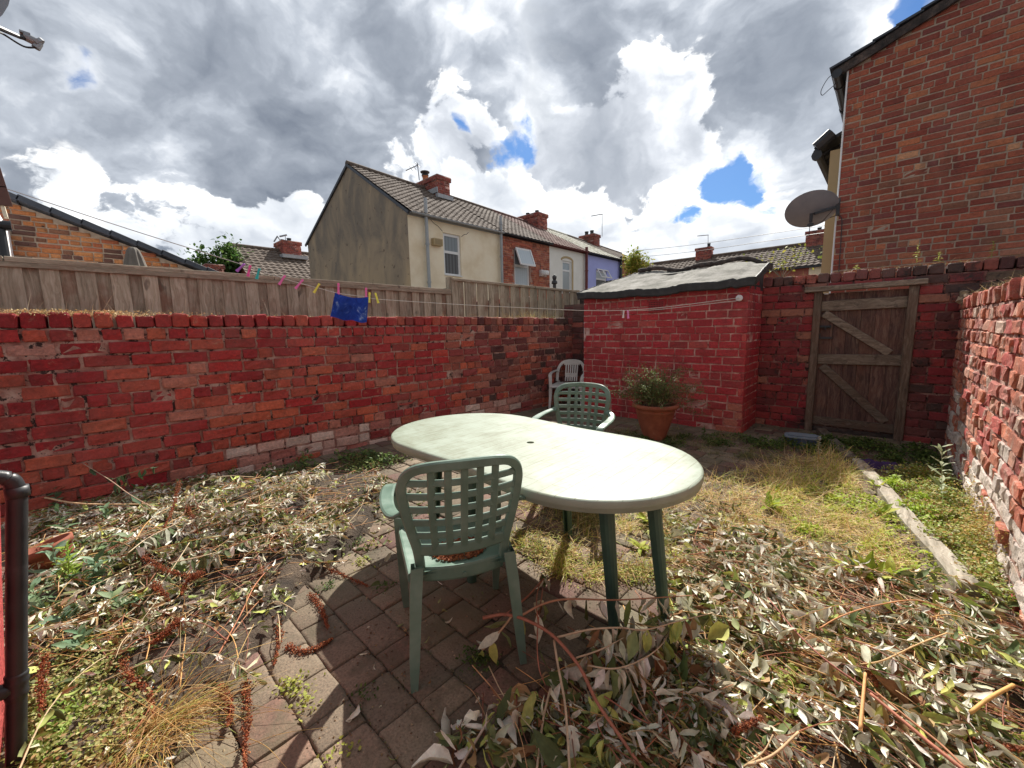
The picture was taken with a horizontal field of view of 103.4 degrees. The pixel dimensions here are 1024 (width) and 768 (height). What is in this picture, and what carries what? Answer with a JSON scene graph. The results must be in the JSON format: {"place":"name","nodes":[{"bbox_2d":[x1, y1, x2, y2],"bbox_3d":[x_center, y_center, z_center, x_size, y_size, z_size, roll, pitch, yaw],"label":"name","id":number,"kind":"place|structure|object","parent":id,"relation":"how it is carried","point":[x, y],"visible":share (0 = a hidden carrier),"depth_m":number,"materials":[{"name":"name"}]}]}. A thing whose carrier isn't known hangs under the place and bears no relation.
{"place":"outdoors","nodes":[
{"label":"outdoors","id":0,"kind":"place"},
{"bbox_2d":[0,168,13,258],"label":"neighbour house","id":1,"kind":"structure","parent":0,"point":[6,249],"depth_m":4.43,"materials":[{"name":"white tile"}]},
{"bbox_2d":[0,0,44,50],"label":"satellite dish","id":2,"kind":"object","parent":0,"point":[37,43],"visible":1,"depth_m":1.77,"materials":[{"name":"metal"}]},
{"bbox_2d":[123,247,146,265],"bbox_3d":[-4.161,-0.366,4.619,0.234,2.316,0.231,6,10,43],"label":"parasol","id":3,"kind":"object","parent":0,"point":[133,256],"visible":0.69,"depth_m":4.43,"materials":[{"name":"grey fabric"}]},
{"bbox_2d":[227,238,310,278],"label":"brick house","id":4,"kind":"structure","parent":0,"point":[288,257],"depth_m":22.85,"materials":[{"name":"brown tile"}]},
{"bbox_2d":[0,0,933,263],"label":"sky","id":5,"kind":"structure","parent":0,"point":[181,122],"materials":[{"name":"white"}]},
{"bbox_2d":[0,401,1023,767],"bbox_3d":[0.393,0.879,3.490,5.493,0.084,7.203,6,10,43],"label":"paving","id":6,"kind":"structure","parent":0,"point":[344,675],"depth_m":1.77,"materials":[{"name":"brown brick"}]},
{"bbox_2d":[0,522,4,756],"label":"house wall","id":7,"kind":"structure","parent":6,"relation":"on","point":[2,703],"depth_m":1.34,"materials":[{"name":"red brick"}]},
{"bbox_2d":[0,470,30,767],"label":"waste pipe","id":8,"kind":"object","parent":7,"relation":"attached to","point":[14,688],"visible":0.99,"depth_m":1.22,"materials":[{"name":"black plastic"}]},
{"bbox_2d":[28,576,56,613],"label":"buddleia sprig","id":9,"kind":"object","parent":6,"relation":"on","point":[35,600],"visible":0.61,"depth_m":1.88,"materials":[{"name":"green plant"}]},
{"bbox_2d":[28,539,76,580],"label":"buddleia sprig","id":10,"kind":"object","parent":6,"relation":"on","point":[51,555],"visible":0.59,"depth_m":2.13,"materials":[{"name":"green plant"}]},
{"bbox_2d":[28,603,85,641],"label":"buddleia sprig","id":11,"kind":"object","parent":6,"relation":"on","point":[56,618],"visible":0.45,"depth_m":1.78,"materials":[{"name":"green plant"}]},
{"bbox_2d":[49,539,89,587],"bbox_3d":[-2.203,0.945,2.021,0.170,0.325,0.156,1,8,13],"label":"fleabane","id":12,"kind":"object","parent":6,"relation":"on","point":[71,568],"visible":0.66,"depth_m":2.02,"materials":[{"name":"green plant"}]},
{"bbox_2d":[66,547,116,585],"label":"buddleia sprig","id":13,"kind":"object","parent":6,"relation":"on","point":[92,561],"visible":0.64,"depth_m":2.04,"materials":[{"name":"green plant"}]},
{"bbox_2d":[92,502,114,528],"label":"buddleia sprig","id":14,"kind":"object","parent":6,"relation":"on","point":[106,513],"visible":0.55,"depth_m":2.59,"materials":[{"name":"green plant"}]},
{"bbox_2d":[0,191,217,271],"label":"brick extension","id":15,"kind":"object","parent":6,"relation":"on","point":[40,231],"visible":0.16,"depth_m":6.30,"materials":[{"name":"brick"}]},
{"bbox_2d":[202,263,224,271],"bbox_3d":[-14.963,-5.121,20.334,1.110,1.632,0.812,6,10,43],"label":"chimney stack","id":16,"kind":"object","parent":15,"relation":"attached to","point":[218,267],"visible":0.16,"depth_m":19.93,"materials":[{"name":"brick"}]},
{"bbox_2d":[97,585,140,616],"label":"buddleia sprig","id":17,"kind":"object","parent":6,"relation":"on","point":[110,595],"visible":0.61,"depth_m":1.86,"materials":[{"name":"green plant"}]},
{"bbox_2d":[108,532,142,554],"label":"buddleia sprig","id":18,"kind":"object","parent":6,"relation":"on","point":[123,534],"visible":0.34,"depth_m":2.29,"materials":[{"name":"green plant"}]},
{"bbox_2d":[5,597,325,767],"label":"dry grass","id":19,"kind":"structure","parent":6,"relation":"on","point":[190,705],"depth_m":1.34,"materials":[{"name":"plant"}]},
{"bbox_2d":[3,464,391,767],"bbox_3d":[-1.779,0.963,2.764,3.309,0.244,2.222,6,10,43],"label":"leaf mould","id":20,"kind":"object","parent":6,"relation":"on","point":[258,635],"visible":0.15,"depth_m":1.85,"materials":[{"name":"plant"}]},
{"bbox_2d":[28,532,74,573],"bbox_3d":[-2.552,0.952,2.213,0.232,0.214,0.231,6,10,43],"label":"plant pot","id":21,"kind":"object","parent":20,"relation":"on","point":[35,556],"visible":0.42,"depth_m":2.17,"materials":[{"name":"ceramic"}]},
{"bbox_2d":[45,503,78,533],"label":"buddleia sprig","id":22,"kind":"object","parent":20,"relation":"on","point":[56,508],"visible":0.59,"depth_m":2.47,"materials":[{"name":"green plant"}]},
{"bbox_2d":[50,621,98,661],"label":"buddleia sprig","id":23,"kind":"object","parent":20,"relation":"on","point":[81,632],"visible":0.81,"depth_m":1.64,"materials":[{"name":"green plant"}]},
{"bbox_2d":[44,497,167,510],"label":"cut branch","id":24,"kind":"object","parent":20,"relation":"on","point":[84,506],"visible":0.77,"depth_m":2.69,"materials":[{"name":"brown plant"}]},
{"bbox_2d":[115,655,155,718],"bbox_3d":[-1.362,1.091,1.477,0.383,0.058,0.055,3,9,30],"label":"seed head","id":25,"kind":"object","parent":20,"relation":"on","point":[131,677],"visible":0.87,"depth_m":1.49},
{"bbox_2d":[149,579,170,602],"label":"seed head","id":26,"kind":"object","parent":20,"relation":"on","point":[155,587],"visible":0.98,"depth_m":1.90},
{"bbox_2d":[147,615,185,645],"bbox_3d":[-1.440,1.032,1.692,0.045,0.060,0.131,2,8,24],"label":"seed head","id":27,"kind":"object","parent":20,"relation":"on","point":[163,634],"visible":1,"depth_m":1.68},
{"bbox_2d":[127,522,282,604],"bbox_3d":[-1.674,0.939,2.200,0.700,0.259,0.720,-3,8,-11],"label":"cut branch","id":28,"kind":"object","parent":6,"relation":"on","point":[203,563],"visible":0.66,"depth_m":2.12,"materials":[{"name":"green plant"}]},
{"bbox_2d":[177,231,253,272],"bbox_3d":[-15.205,-6.170,21.230,2.528,3.392,3.337,0,8,12],"label":"tree","id":29,"kind":"object","parent":6,"relation":"on","point":[231,255],"visible":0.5,"depth_m":20.79,"materials":[{"name":"green plant"}]},
{"bbox_2d":[215,681,235,727],"bbox_3d":[-1.007,1.125,1.428,0.234,0.052,0.051,6,10,43],"label":"seed head","id":30,"kind":"object","parent":6,"relation":"on","point":[231,706],"visible":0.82,"depth_m":1.41},
{"bbox_2d":[0,256,451,328],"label":"timber fence","id":31,"kind":"object","parent":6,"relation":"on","point":[73,285],"visible":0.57,"depth_m":3.93,"materials":[{"name":"brown wood"}]},
{"bbox_2d":[214,564,272,660],"bbox_3d":[-1.233,1.046,1.962,0.153,0.109,0.743,-2,8,-6],"label":"cut branch","id":32,"kind":"object","parent":6,"relation":"on","point":[234,636],"visible":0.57,"depth_m":1.80,"materials":[{"name":"brown plant"}]},
{"bbox_2d":[238,678,253,767],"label":"seed head","id":33,"kind":"object","parent":6,"relation":"on","point":[246,733],"visible":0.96,"depth_m":1.36},
{"bbox_2d":[272,616,283,665],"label":"seed head","id":34,"kind":"object","parent":6,"relation":"on","point":[277,647],"visible":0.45,"depth_m":1.70},
{"bbox_2d":[0,312,572,524],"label":"brick wall","id":35,"kind":"structure","parent":6,"relation":"on","point":[211,394],"depth_m":3.77,"materials":[{"name":"red brick"}]},
{"bbox_2d":[0,285,564,320],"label":"wall top growth","id":36,"kind":"object","parent":35,"relation":"on","point":[70,312],"depth_m":3.22,"materials":[{"name":"plant"}]},
{"bbox_2d":[282,637,332,655],"bbox_3d":[-0.862,1.101,1.693,0.199,0.039,0.084,-2,8,-7],"label":"seed head","id":37,"kind":"object","parent":6,"relation":"on","point":[308,649],"visible":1,"depth_m":1.69},
{"bbox_2d":[306,592,329,628],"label":"seed head","id":38,"kind":"object","parent":6,"relation":"on","point":[313,598],"visible":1,"depth_m":1.94},
{"bbox_2d":[322,565,369,586],"bbox_3d":[-0.989,1.028,2.230,0.572,0.048,0.067,2,8,23],"label":"seed head","id":39,"kind":"object","parent":6,"relation":"on","point":[348,577],"visible":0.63,"depth_m":2.18},
{"bbox_2d":[305,160,504,316],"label":"terraced house","id":40,"kind":"structure","parent":6,"relation":"on","point":[371,225],"depth_m":14.44,"materials":[{"name":"beige paint"}]},
{"bbox_2d":[443,233,461,276],"bbox_3d":[-2.074,-4.455,14.009,0.129,1.410,0.760,6,10,43],"label":"window","id":41,"kind":"structure","parent":40,"relation":"in","point":[451,245],"depth_m":14.06,"materials":[{"name":"white plastic"}]},
{"bbox_2d":[379,454,526,693],"bbox_3d":[-0.235,0.663,1.724,0.606,0.880,0.572,-3,8,-16],"label":"garden chair","id":42,"kind":"object","parent":6,"relation":"on","point":[419,544],"visible":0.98,"depth_m":1.50,"materials":[{"name":"green plastic"}]},
{"bbox_2d":[432,536,485,561],"bbox_3d":[-0.224,0.691,1.689,0.179,0.028,0.237,24,26,72],"label":"seat debris","id":43,"kind":"object","parent":42,"relation":"on","point":[454,557],"visible":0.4,"depth_m":1.64,"materials":[{"name":"brown plant"}]},
{"bbox_2d":[3,404,947,767],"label":"joint moss","id":44,"kind":"object","parent":6,"relation":"on","point":[457,628],"visible":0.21,"depth_m":1.73,"materials":[{"name":"green plant"}]},
{"bbox_2d":[450,195,553,296],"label":"terraced house","id":45,"kind":"structure","parent":6,"relation":"on","point":[526,259],"depth_m":17.06,"materials":[{"name":"red brick"}]},
{"bbox_2d":[514,248,528,284],"bbox_3d":[0.374,-4.774,16.699,0.034,1.570,0.940,6,10,43],"label":"window","id":46,"kind":"structure","parent":45,"relation":"in","point":[521,271],"depth_m":16.70,"materials":[{"name":"white plastic"}]},
{"bbox_2d":[0,431,1023,767],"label":"weeds","id":47,"kind":"object","parent":6,"relation":"on","point":[924,509],"visible":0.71,"depth_m":2.20,"materials":[{"name":"green plant"}]},
{"bbox_2d":[445,277,579,324],"bbox_3d":[0.256,-0.808,7.809,0.116,2.165,3.650,6,10,43],"label":"timber fence","id":48,"kind":"object","parent":6,"relation":"on","point":[513,295],"visible":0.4,"depth_m":7.26,"materials":[{"name":"brown wood"}]},
{"bbox_2d":[1,462,1023,767],"bbox_3d":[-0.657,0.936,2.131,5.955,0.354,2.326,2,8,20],"label":"leaf litter","id":49,"kind":"object","parent":6,"relation":"on","point":[915,751],"visible":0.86,"depth_m":1.64,"materials":[{"name":"beige plant"}]},
{"bbox_2d":[32,647,53,717],"bbox_3d":[-1.615,1.022,1.391,0.220,0.125,0.053,6,10,43],"label":"seed head","id":50,"kind":"object","parent":49,"relation":"on","point":[41,705],"visible":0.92,"depth_m":1.41},
{"bbox_2d":[82,463,159,519],"bbox_3d":[-2.703,0.732,2.869,0.869,0.303,0.247,2,8,23],"label":"cut branch","id":51,"kind":"object","parent":49,"relation":"on","point":[134,498],"visible":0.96,"depth_m":2.80,"materials":[{"name":"brown plant"}]},
{"bbox_2d":[134,553,190,576],"bbox_3d":[-1.759,0.907,2.035,0.485,0.072,0.064,2,8,21],"label":"seed head","id":52,"kind":"object","parent":49,"relation":"on","point":[158,565],"visible":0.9,"depth_m":2.02},
{"bbox_2d":[163,480,181,527],"bbox_3d":[-2.236,0.771,2.679,0.048,0.107,0.662,-6,9,-33],"label":"seed head","id":53,"kind":"object","parent":49,"relation":"on","point":[175,499],"visible":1,"depth_m":2.69},
{"bbox_2d":[179,568,205,594],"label":"seed head","id":54,"kind":"object","parent":49,"relation":"on","point":[196,575],"visible":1,"depth_m":1.92},
{"bbox_2d":[858,672,866,730],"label":"cut branch","id":55,"kind":"object","parent":49,"relation":"on","point":[861,717],"visible":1,"depth_m":1.27,"materials":[{"name":"beige wood"}]},
{"bbox_2d":[860,632,954,670],"bbox_3d":[1.463,1.004,1.475,0.420,0.106,0.089,-3,8,-10],"label":"cut branch","id":56,"kind":"object","parent":49,"relation":"on","point":[920,654],"visible":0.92,"depth_m":1.49,"materials":[{"name":"brown plant"}]},
{"bbox_2d":[968,683,1015,714],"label":"cut branch","id":57,"kind":"object","parent":49,"relation":"on","point":[982,703],"visible":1,"depth_m":1.27,"materials":[{"name":"beige wood"}]},
{"bbox_2d":[492,209,589,292],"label":"terraced house","id":58,"kind":"structure","parent":6,"relation":"on","point":[568,265],"depth_m":19.20,"materials":[{"name":"beige paint"}]},
{"bbox_2d":[563,261,570,292],"bbox_3d":[2.536,-4.819,19.038,0.034,1.850,0.720,6,10,43],"label":"window","id":59,"kind":"structure","parent":58,"relation":"in","point":[566,265],"depth_m":19.07,"materials":[{"name":"white plastic"}]},
{"bbox_2d":[391,413,703,629],"bbox_3d":[0.066,0.668,2.317,0.984,0.700,1.901,-9,11,-44],"label":"garden table","id":60,"kind":"object","parent":6,"relation":"on","point":[568,470],"visible":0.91,"depth_m":1.86,"materials":[{"name":"white plastic"}]},
{"bbox_2d":[548,359,583,408],"bbox_3d":[0.968,-0.003,6.878,0.625,0.793,0.572,2,8,20],"label":"garden chair","id":61,"kind":"object","parent":6,"relation":"on","point":[570,362],"visible":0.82,"depth_m":7.03,"materials":[{"name":"plastic"}]},
{"bbox_2d":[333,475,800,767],"bbox_3d":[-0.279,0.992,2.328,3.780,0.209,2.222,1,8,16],"label":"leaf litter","id":62,"kind":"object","parent":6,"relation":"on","point":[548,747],"visible":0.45,"depth_m":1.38,"materials":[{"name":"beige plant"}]},
{"bbox_2d":[458,712,509,767],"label":"cut branch","id":63,"kind":"object","parent":62,"relation":"on","point":[492,731],"visible":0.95,"depth_m":1.26,"materials":[{"name":"brown plant"}]},
{"bbox_2d":[522,688,551,767],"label":"cut branch","id":64,"kind":"object","parent":62,"relation":"on","point":[533,741],"visible":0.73,"depth_m":1.30,"materials":[{"name":"brown plant"}]},
{"bbox_2d":[532,382,614,515],"bbox_3d":[0.488,0.458,3.146,0.606,0.880,0.572,2,8,25],"label":"garden chair","id":65,"kind":"object","parent":6,"relation":"on","point":[608,417],"visible":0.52,"depth_m":3.31,"materials":[{"name":"green plastic"}]},
{"bbox_2d":[543,227,623,288],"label":"terraced house","id":66,"kind":"structure","parent":6,"relation":"on","point":[603,266],"depth_m":21.54,"materials":[{"name":"paint"}]},
{"bbox_2d":[596,270,605,285],"bbox_3d":[4.646,-5.338,21.270,0.034,1.200,1.100,6,10,43],"label":"window","id":67,"kind":"structure","parent":66,"relation":"in","point":[599,280],"depth_m":21.21,"materials":[{"name":"white plastic"}]},
{"bbox_2d":[176,431,1012,767],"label":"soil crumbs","id":68,"kind":"object","parent":6,"relation":"on","point":[498,611],"visible":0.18,"depth_m":1.89,"materials":[{"name":"brown soil"}]},
{"bbox_2d":[478,573,712,767],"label":"cut branch","id":69,"kind":"object","parent":6,"relation":"on","point":[642,641],"visible":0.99,"depth_m":1.49,"materials":[{"name":"green plant"}]},
{"bbox_2d":[567,234,665,276],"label":"terraced house","id":70,"kind":"structure","parent":6,"relation":"on","point":[612,252],"depth_m":24.89,"materials":[{"name":"grey tile"}]},
{"bbox_2d":[621,241,654,275],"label":"shrub","id":71,"kind":"object","parent":6,"relation":"on","point":[632,264],"visible":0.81,"depth_m":8.24,"materials":[{"name":"green plant"}]},
{"bbox_2d":[627,538,650,554],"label":"dandelion","id":72,"kind":"object","parent":6,"relation":"on","point":[642,545],"visible":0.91,"depth_m":2.42,"materials":[{"name":"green plant"}]},
{"bbox_2d":[632,400,678,440],"bbox_3d":[1.684,0.441,4.771,0.524,0.435,0.524,6,10,43],"label":"plant pot","id":73,"kind":"object","parent":6,"relation":"on","point":[654,423],"visible":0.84,"depth_m":4.62,"materials":[{"name":"ceramic"}]},
{"bbox_2d":[609,361,710,419],"bbox_3d":[1.689,0.072,4.718,0.995,0.721,0.965,6,10,43],"label":"pot shrub","id":74,"kind":"object","parent":73,"relation":"in","point":[654,395],"visible":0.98,"depth_m":4.68,"materials":[{"name":"green plant"}]},
{"bbox_2d":[576,256,772,432],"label":"outhouse","id":75,"kind":"structure","parent":6,"relation":"on","point":[715,346],"depth_m":5.34,"materials":[{"name":"brick"}]},
{"bbox_2d":[736,295,742,300],"bbox_3d":[2.691,-1.018,4.791,0.076,0.076,0.030,6,10,43],"label":"line pulley","id":76,"kind":"object","parent":75,"relation":"attached to","point":[739,297],"visible":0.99,"depth_m":4.78,"materials":[{"name":"white plastic"}]},
{"bbox_2d":[8,189,738,310],"bbox_3d":[-0.410,-1.116,3.801,6.461,0.869,0.007,-4,8,-17],"label":"clothes line","id":77,"kind":"object","parent":76,"relation":"attached to","point":[386,299],"visible":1,"depth_m":3.65,"materials":[{"name":"plastic"}]},
{"bbox_2d":[330,293,368,322],"bbox_3d":[-1.423,-0.666,3.550,0.324,0.260,0.076,-3,8,-15],"label":"cloth","id":78,"kind":"object","parent":77,"relation":"hanging from","point":[348,308],"visible":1,"depth_m":3.55,"materials":[{"name":"blue fabric"}]},
{"bbox_2d":[651,227,823,286],"bbox_3d":[18.232,-7.176,31.551,21.008,7.760,7.874,6,10,43],"label":"terraced row","id":79,"kind":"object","parent":6,"relation":"on","point":[814,242],"visible":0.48,"depth_m":27.72,"materials":[{"name":"grey tile"}]},
{"bbox_2d":[510,420,977,598],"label":"dry grass","id":80,"kind":"structure","parent":6,"relation":"on","point":[838,468],"depth_m":2.77,"materials":[{"name":"plant"}]},
{"bbox_2d":[760,491,789,512],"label":"dandelion","id":81,"kind":"object","parent":6,"relation":"on","point":[775,502],"visible":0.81,"depth_m":2.88,"materials":[{"name":"green plant"}]},
{"bbox_2d":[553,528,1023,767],"bbox_3d":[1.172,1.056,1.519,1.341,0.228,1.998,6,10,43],"label":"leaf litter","id":82,"kind":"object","parent":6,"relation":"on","point":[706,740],"visible":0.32,"depth_m":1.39,"materials":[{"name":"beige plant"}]},
{"bbox_2d":[529,588,570,767],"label":"cut branch","id":83,"kind":"object","parent":82,"relation":"on","point":[562,688],"visible":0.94,"depth_m":1.40,"materials":[{"name":"brown plant"}]},
{"bbox_2d":[588,632,692,766],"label":"cut branch","id":84,"kind":"object","parent":82,"relation":"on","point":[627,699],"visible":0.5,"depth_m":1.37,"materials":[{"name":"green plant"}]},
{"bbox_2d":[729,714,763,737],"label":"seed head","id":85,"kind":"object","parent":82,"relation":"on","point":[747,725],"visible":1,"depth_m":1.25},
{"bbox_2d":[743,731,799,767],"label":"cut branch","id":86,"kind":"object","parent":82,"relation":"on","point":[775,753],"visible":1,"depth_m":1.15,"materials":[{"name":"beige wood"}]},
{"bbox_2d":[768,598,883,710],"bbox_3d":[1.137,1.031,1.551,0.096,0.128,0.520,-2,8,-8],"label":"cut branch","id":87,"kind":"object","parent":82,"relation":"on","point":[831,667],"visible":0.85,"depth_m":1.42,"materials":[{"name":"brown plant"}]},
{"bbox_2d":[861,661,879,687],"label":"seed head","id":88,"kind":"object","parent":82,"relation":"on","point":[873,677],"visible":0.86,"depth_m":1.42},
{"bbox_2d":[819,599,965,630],"bbox_3d":[1.583,0.988,1.716,0.653,0.133,0.104,-1,8,-2],"label":"cut branch","id":89,"kind":"object","parent":82,"relation":"on","point":[853,615],"visible":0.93,"depth_m":1.70,"materials":[{"name":"brown plant"}]},
{"bbox_2d":[869,692,965,767],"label":"cut branch","id":90,"kind":"object","parent":82,"relation":"on","point":[882,708],"visible":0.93,"depth_m":1.20,"materials":[{"name":"brown plant"}]},
{"bbox_2d":[968,737,1023,752],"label":"seed head","id":91,"kind":"object","parent":82,"relation":"on","point":[1013,748],"visible":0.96,"depth_m":1.18},
{"bbox_2d":[564,256,1023,445],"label":"brick wall","id":92,"kind":"structure","parent":6,"relation":"on","point":[785,332],"depth_m":4.46,"materials":[{"name":"red brick"}]},
{"bbox_2d":[804,278,928,442],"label":"wooden gate","id":93,"kind":"structure","parent":92,"relation":"attached to","point":[861,352],"depth_m":4.69,"materials":[{"name":"wood"}]},
{"bbox_2d":[773,253,1023,296],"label":"wall top growth","id":94,"kind":"object","parent":92,"relation":"on","point":[947,263],"depth_m":3.94,"materials":[{"name":"plant"}]},
{"bbox_2d":[784,432,820,445],"bbox_3d":[3.203,0.613,4.465,0.330,0.112,0.220,4,9,34],"label":"storage box","id":95,"kind":"object","parent":6,"relation":"on","point":[805,437],"visible":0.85,"depth_m":4.41,"materials":[{"name":"grey plastic"}]},
{"bbox_2d":[811,129,843,293],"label":"wing","id":96,"kind":"structure","parent":6,"relation":"on","point":[825,155],"depth_m":7.26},
{"bbox_2d":[816,428,857,462],"bbox_3d":[3.480,0.640,4.372,0.090,0.060,1.214,3,8,26],"label":"timber post","id":97,"kind":"object","parent":6,"relation":"on","point":[824,431],"visible":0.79,"depth_m":4.12,"materials":[{"name":"grey wood"}]},
{"bbox_2d":[827,550,889,586],"bbox_3d":[1.743,0.928,2.033,0.234,0.171,0.162,3,9,28],"label":"dock plant","id":98,"kind":"object","parent":6,"relation":"on","point":[871,564],"visible":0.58,"depth_m":2.03,"materials":[{"name":"green plant"}]},
{"bbox_2d":[714,599,1023,767],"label":"leaf mould","id":99,"kind":"object","parent":6,"relation":"on","point":[847,761],"visible":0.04,"depth_m":1.26,"materials":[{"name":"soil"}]},
{"bbox_2d":[860,458,905,472],"bbox_3d":[3.350,0.751,3.684,0.340,0.115,0.140,6,10,43],"label":"cloth","id":100,"kind":"object","parent":6,"relation":"on","point":[876,465],"visible":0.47,"depth_m":3.65,"materials":[{"name":"fabric"}]},
{"bbox_2d":[869,501,899,516],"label":"dandelion","id":101,"kind":"object","parent":6,"relation":"on","point":[886,507],"visible":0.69,"depth_m":2.75,"materials":[{"name":"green plant"}]},
{"bbox_2d":[883,555,910,581],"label":"dock plant","id":102,"kind":"object","parent":6,"relation":"on","point":[890,566],"visible":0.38,"depth_m":2.07,"materials":[{"name":"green plant"}]},
{"bbox_2d":[852,458,984,596],"bbox_3d":[2.733,0.867,2.890,0.108,0.096,2.174,3,9,29],"label":"timber post","id":103,"kind":"object","parent":6,"relation":"on","point":[944,557],"visible":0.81,"depth_m":2.39,"materials":[{"name":"beige wood"}]},
{"bbox_2d":[820,0,1023,293],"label":"brick house","id":104,"kind":"structure","parent":6,"relation":"on","point":[930,98],"depth_m":5.79,"materials":[{"name":"brick"}]},
{"bbox_2d":[784,190,840,233],"bbox_3d":[4.962,-2.803,6.712,0.735,0.627,0.619,6,10,43],"label":"satellite dish","id":105,"kind":"object","parent":104,"relation":"attached to","point":[809,209],"visible":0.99,"depth_m":6.62,"materials":[{"name":"metal"}]},
{"bbox_2d":[927,444,970,503],"bbox_3d":[3.122,0.651,2.919,0.190,0.449,0.233,1,8,14],"label":"willowherb","id":106,"kind":"object","parent":6,"relation":"on","point":[942,479],"visible":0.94,"depth_m":2.93,"materials":[{"name":"green plant"}]},
{"bbox_2d":[944,277,1023,630],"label":"brick wall","id":107,"kind":"structure","parent":6,"relation":"on","point":[984,434],"depth_m":2.49,"materials":[{"name":"red brick"}]},
{"bbox_2d":[476,293,583,324],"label":"brick wall","id":108,"kind":"structure","parent":0,"point":[581,301],"depth_m":9.99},
{"bbox_2d":[743,243,821,276],"bbox_3d":[13.711,-6.288,20.807,4.580,1.766,2.790,6,10,43],"label":"tree","id":109,"kind":"object","parent":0,"point":[783,267],"visible":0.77,"depth_m":20.34,"materials":[{"name":"green plant"}]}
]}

